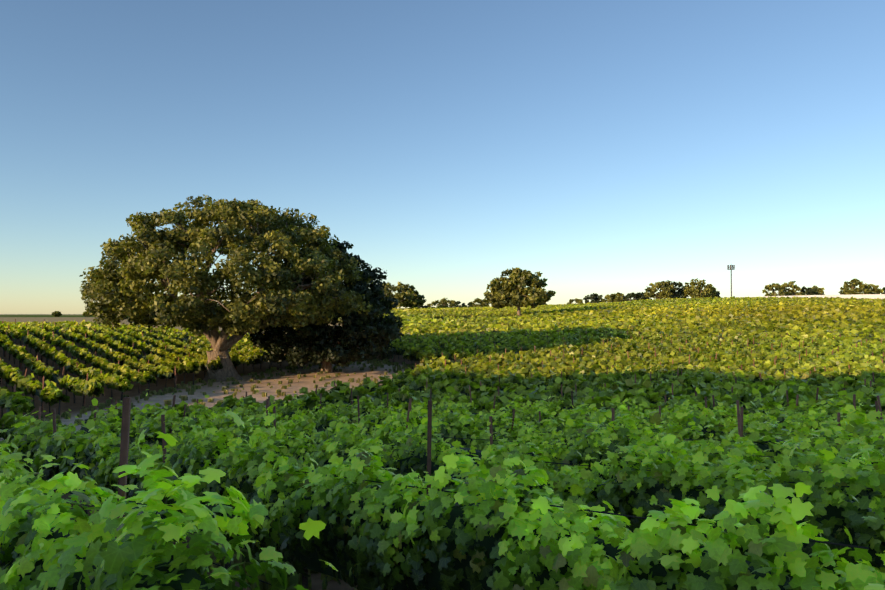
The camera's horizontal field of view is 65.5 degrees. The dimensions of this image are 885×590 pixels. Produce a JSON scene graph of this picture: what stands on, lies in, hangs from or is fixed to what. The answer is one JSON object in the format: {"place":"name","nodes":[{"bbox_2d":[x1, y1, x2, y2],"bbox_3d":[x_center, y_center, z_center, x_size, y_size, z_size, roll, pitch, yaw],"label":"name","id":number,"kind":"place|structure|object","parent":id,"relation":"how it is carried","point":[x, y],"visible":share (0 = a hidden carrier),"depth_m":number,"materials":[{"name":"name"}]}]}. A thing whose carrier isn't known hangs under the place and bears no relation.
{"place":"outdoors","nodes":[
{"label":"outdoors","id":0,"kind":"place"},
{"bbox_2d":[82,311,92,316],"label":"plain tree","id":1,"kind":"object","parent":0,"point":[84,314],"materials":[{"name":"green plant"}]},
{"bbox_2d":[0,314,418,589],"bbox_3d":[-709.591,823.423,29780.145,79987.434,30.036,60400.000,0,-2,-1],"label":"terrain","id":2,"kind":"structure","parent":0,"point":[246,383],"depth_m":58.06,"materials":[{"name":"brown soil"}]},
{"bbox_2d":[51,311,61,316],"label":"plain tree","id":3,"kind":"object","parent":2,"relation":"on","point":[56,313],"visible":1,"depth_m":1671.65,"materials":[{"name":"green plant"}]},
{"bbox_2d":[0,333,412,588],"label":"vine trunks","id":4,"kind":"object","parent":2,"relation":"on","point":[304,578],"visible":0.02,"depth_m":51.41,"materials":[{"name":"brown wood"}]},
{"bbox_2d":[2,357,414,589],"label":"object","id":5,"kind":"object","parent":2,"relation":"on","point":[295,579],"visible":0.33,"depth_m":51.69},
{"bbox_2d":[79,194,373,381],"bbox_3d":[-19.601,-0.420,63.290,26.246,16.896,25.886,0,-2,-1],"label":"oak","id":6,"kind":"object","parent":2,"relation":"on","point":[315,247],"depth_m":55.90,"materials":[{"name":"green plant"}]},
{"bbox_2d":[246,241,403,372],"bbox_3d":[-11.583,1.302,68.507,15.484,13.337,14.912,0,-2,-1],"label":"dark oak","id":7,"kind":"object","parent":2,"relation":"on","point":[373,336],"depth_m":64.21,"materials":[{"name":"green plant"}]},
{"bbox_2d":[381,281,424,308],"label":"oak","id":8,"kind":"object","parent":2,"relation":"on","point":[411,297],"depth_m":242.09,"materials":[{"name":"green plant"}]},
{"bbox_2d":[407,299,428,307],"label":"tree","id":9,"kind":"object","parent":2,"relation":"on","point":[422,306],"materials":[{"name":"green plant"}]},
{"bbox_2d":[427,300,443,307],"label":"tree","id":10,"kind":"object","parent":2,"relation":"on","point":[435,302],"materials":[{"name":"green plant"}]},
{"bbox_2d":[0,319,883,537],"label":"vineyard posts","id":11,"kind":"object","parent":2,"relation":"on","point":[125,432],"visible":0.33,"depth_m":18.14,"materials":[{"name":"brown wood"}]},
{"bbox_2d":[0,387,884,589],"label":"vines","id":12,"kind":"object","parent":2,"relation":"on","point":[138,543],"visible":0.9,"depth_m":5.90,"materials":[{"name":"green plant"}]},
{"bbox_2d":[0,296,884,439],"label":"vines","id":13,"kind":"object","parent":2,"relation":"on","point":[838,315],"visible":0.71,"depth_m":63.08,"materials":[{"name":"green plant"}]},
{"bbox_2d":[0,329,884,589],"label":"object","id":14,"kind":"object","parent":2,"relation":"on","point":[433,579],"visible":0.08,"depth_m":6.29,"materials":[{"name":"green plant"}]},
{"bbox_2d":[0,386,884,584],"bbox_3d":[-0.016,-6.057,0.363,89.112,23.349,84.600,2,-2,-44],"label":"trellis wires","id":15,"kind":"object","parent":2,"relation":"on","point":[839,544],"visible":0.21,"depth_m":8.05,"materials":[{"name":"grey metal"}]},
{"bbox_2d":[4,301,884,344],"bbox_3d":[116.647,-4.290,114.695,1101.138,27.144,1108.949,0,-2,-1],"label":"grapevines","id":16,"kind":"object","parent":2,"relation":"on","point":[442,318],"visible":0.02,"depth_m":104.49,"materials":[{"name":"yellow"}]},
{"bbox_2d":[436,298,458,307],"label":"tree","id":17,"kind":"object","parent":2,"relation":"on","point":[451,303],"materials":[{"name":"green plant"}]},
{"bbox_2d":[456,301,472,307],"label":"tree","id":18,"kind":"object","parent":2,"relation":"on","point":[463,304],"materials":[{"name":"green plant"}]},
{"bbox_2d":[471,298,490,306],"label":"tree","id":19,"kind":"object","parent":2,"relation":"on","point":[481,303],"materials":[{"name":"green plant"}]},
{"bbox_2d":[483,267,555,315],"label":"oak","id":20,"kind":"object","parent":2,"relation":"on","point":[501,294],"depth_m":153.95,"materials":[{"name":"green plant"}]},
{"bbox_2d":[567,298,582,303],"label":"tree","id":21,"kind":"object","parent":2,"relation":"on","point":[577,301],"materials":[{"name":"green plant"}]},
{"bbox_2d":[582,293,604,302],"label":"tree","id":22,"kind":"object","parent":2,"relation":"on","point":[596,297],"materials":[{"name":"green plant"}]},
{"bbox_2d":[601,293,618,302],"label":"tree","id":23,"kind":"object","parent":2,"relation":"on","point":[608,298],"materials":[{"name":"green plant"}]},
{"bbox_2d":[610,292,626,301],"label":"tree","id":24,"kind":"object","parent":2,"relation":"on","point":[621,298],"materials":[{"name":"green plant"}]},
{"bbox_2d":[623,292,639,300],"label":"tree","id":25,"kind":"object","parent":2,"relation":"on","point":[631,295],"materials":[{"name":"green plant"}]},
{"bbox_2d":[632,292,651,299],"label":"tree","id":26,"kind":"object","parent":2,"relation":"on","point":[641,295],"visible":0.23,"depth_m":376.90,"materials":[{"name":"green plant"}]},
{"bbox_2d":[644,280,674,298],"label":"tree","id":27,"kind":"object","parent":2,"relation":"on","point":[666,286],"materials":[{"name":"green plant"}]},
{"bbox_2d":[661,281,688,298],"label":"tree","id":28,"kind":"object","parent":2,"relation":"on","point":[679,292],"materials":[{"name":"green plant"}]},
{"bbox_2d":[683,278,714,297],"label":"tree","id":29,"kind":"object","parent":2,"relation":"on","point":[692,291],"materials":[{"name":"green plant"}]},
{"bbox_2d":[694,284,718,297],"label":"tree","id":30,"kind":"object","parent":2,"relation":"on","point":[714,293],"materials":[{"name":"green plant"}]},
{"bbox_2d":[727,265,734,295],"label":"floodlight pole","id":31,"kind":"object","parent":2,"relation":"on","point":[732,267],"depth_m":404.04,"materials":[{"name":"grey metal"}]},
{"bbox_2d":[762,283,787,295],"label":"tree","id":32,"kind":"object","parent":2,"relation":"on","point":[769,287],"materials":[{"name":"green plant"}]},
{"bbox_2d":[777,280,804,295],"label":"tree","id":33,"kind":"object","parent":2,"relation":"on","point":[790,284],"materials":[{"name":"green plant"}]},
{"bbox_2d":[795,286,816,294],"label":"tree","id":34,"kind":"object","parent":2,"relation":"on","point":[808,291],"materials":[{"name":"green plant"}]},
{"bbox_2d":[729,294,884,298],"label":"netted rows","id":35,"kind":"object","parent":2,"relation":"on","point":[869,296],"visible":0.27,"depth_m":224.25,"materials":[{"name":"white fabric"}]},
{"bbox_2d":[806,285,824,294],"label":"tree","id":36,"kind":"object","parent":2,"relation":"on","point":[820,291],"visible":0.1,"depth_m":397.54,"materials":[{"name":"green plant"}]},
{"bbox_2d":[838,278,872,294],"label":"tree","id":37,"kind":"object","parent":2,"relation":"on","point":[846,289],"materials":[{"name":"green plant"}]},
{"bbox_2d":[863,284,882,293],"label":"tree","id":38,"kind":"object","parent":2,"relation":"on","point":[876,291],"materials":[{"name":"green plant"}]},
{"bbox_2d":[0,0,884,313],"label":"sky","id":39,"kind":"structure","parent":0,"point":[601,147],"materials":[{"name":"blue"}]}
]}

